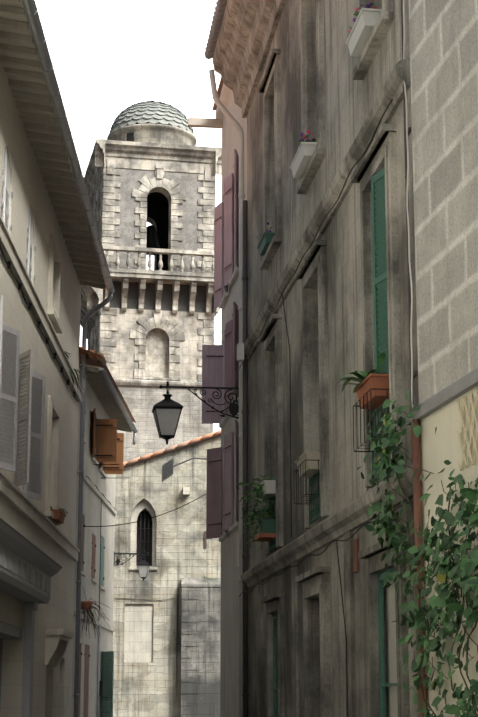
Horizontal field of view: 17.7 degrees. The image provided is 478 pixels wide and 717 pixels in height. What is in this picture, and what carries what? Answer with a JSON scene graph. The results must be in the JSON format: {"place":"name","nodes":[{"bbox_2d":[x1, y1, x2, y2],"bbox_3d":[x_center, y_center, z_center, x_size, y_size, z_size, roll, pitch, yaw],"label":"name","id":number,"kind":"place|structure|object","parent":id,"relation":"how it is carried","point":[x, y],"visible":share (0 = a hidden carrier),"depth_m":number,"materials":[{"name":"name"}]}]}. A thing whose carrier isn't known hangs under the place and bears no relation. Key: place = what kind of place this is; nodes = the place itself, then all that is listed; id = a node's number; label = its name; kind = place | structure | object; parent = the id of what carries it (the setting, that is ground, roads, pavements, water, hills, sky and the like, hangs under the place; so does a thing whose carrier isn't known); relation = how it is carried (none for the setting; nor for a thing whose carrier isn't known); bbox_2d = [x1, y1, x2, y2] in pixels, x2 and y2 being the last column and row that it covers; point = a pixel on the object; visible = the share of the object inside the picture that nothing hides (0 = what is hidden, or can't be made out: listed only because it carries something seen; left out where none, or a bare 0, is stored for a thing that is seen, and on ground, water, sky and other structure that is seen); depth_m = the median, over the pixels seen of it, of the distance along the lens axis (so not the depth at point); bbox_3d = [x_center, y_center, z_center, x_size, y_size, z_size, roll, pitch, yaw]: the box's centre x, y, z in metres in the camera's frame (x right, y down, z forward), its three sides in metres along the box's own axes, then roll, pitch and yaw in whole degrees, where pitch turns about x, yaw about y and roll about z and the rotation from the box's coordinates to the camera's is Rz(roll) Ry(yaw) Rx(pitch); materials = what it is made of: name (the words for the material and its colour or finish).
{"place":"outdoors","nodes":[
{"label":"outdoors","id":0,"kind":"place"},
{"bbox_2d":[71,346,137,716],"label":"white house","id":1,"kind":"structure","parent":0,"point":[108,414],"depth_m":35.72,"materials":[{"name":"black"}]},
{"bbox_2d":[81,588,109,638],"bbox_3d":[-3.219,5.481,32.911,1.057,1.191,0.873,7,-14,-28],"label":"potted plant","id":2,"kind":"object","parent":1,"relation":"attached to","point":[87,607],"visible":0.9,"depth_m":32.90,"materials":[{"name":"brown plant"}]},
{"bbox_2d":[114,549,150,580],"bbox_3d":[-2.746,5.310,39.434,0.948,0.826,0.359,0,-13,-2],"label":"street lamp","id":3,"kind":"object","parent":1,"relation":"attached to","point":[143,566],"visible":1,"depth_m":39.39,"materials":[{"name":"black metal"}]},
{"bbox_2d":[82,494,205,526],"bbox_3d":[-1.888,3.117,32.467,2.999,0.881,0.018,0,-13,2],"label":"overhead cable","id":4,"kind":"object","parent":1,"relation":"attached to","point":[144,519],"visible":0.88,"depth_m":32.41,"materials":[{"name":"black plastic"}]},
{"bbox_2d":[35,0,221,431],"label":"sky","id":5,"kind":"structure","parent":0,"point":[108,57],"materials":[{"name":"white"}]},
{"bbox_2d":[80,100,221,461],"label":"bell tower","id":6,"kind":"structure","parent":0,"point":[150,331],"depth_m":59.73,"materials":[{"name":"stone"}]},
{"bbox_2d":[113,430,220,716],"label":"chapel wall","id":7,"kind":"structure","parent":0,"point":[166,633],"depth_m":46.09,"materials":[{"name":"light stone"},{"name":"terracotta tile"}]},
{"label":"ground surface","id":8,"kind":"structure","parent":0,"visible":0},
{"bbox_2d":[0,0,114,716],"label":"town house","id":9,"kind":"structure","parent":8,"relation":"on","point":[53,260],"depth_m":24.52,"materials":[{"name":"beige paint"}]},
{"bbox_2d":[188,77,246,716],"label":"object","id":10,"kind":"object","parent":8,"relation":"on","point":[220,365],"visible":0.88,"depth_m":31.45,"materials":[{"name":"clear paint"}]},
{"bbox_2d":[162,458,206,481],"bbox_3d":[-1.093,2.403,33.514,1.170,0.579,0.260,1,-13,-7],"label":"flood light","id":11,"kind":"object","parent":10,"relation":"attached to","point":[167,469],"visible":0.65,"depth_m":33.34,"materials":[{"name":"metal"}]},
{"bbox_2d":[152,381,238,444],"bbox_3d":[-0.750,1.021,28.529,1.715,1.217,0.550,1,-13,-7],"label":"street lamp","id":12,"kind":"object","parent":10,"relation":"on","point":[166,410],"visible":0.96,"depth_m":28.32,"materials":[{"name":"black metal"}]},
{"bbox_2d":[204,0,418,716],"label":"dark stone house","id":13,"kind":"structure","parent":8,"relation":"on","point":[327,289],"depth_m":20.21,"materials":[{"name":"grey stone"}]},
{"bbox_2d":[50,0,388,578],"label":"window boxes","id":14,"kind":"object","parent":13,"relation":"attached to","point":[371,389],"visible":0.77,"depth_m":19.97,"materials":[{"name":"green plant"}]},
{"bbox_2d":[406,0,477,716],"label":"building","id":15,"kind":"structure","parent":8,"relation":"on","point":[443,36],"depth_m":14.03,"materials":[{"name":"beige stone"}]},
{"bbox_2d":[357,390,477,716],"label":"climbing vine","id":16,"kind":"object","parent":15,"relation":"attached to","point":[456,569],"visible":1,"depth_m":13.29,"materials":[{"name":"green plant"}]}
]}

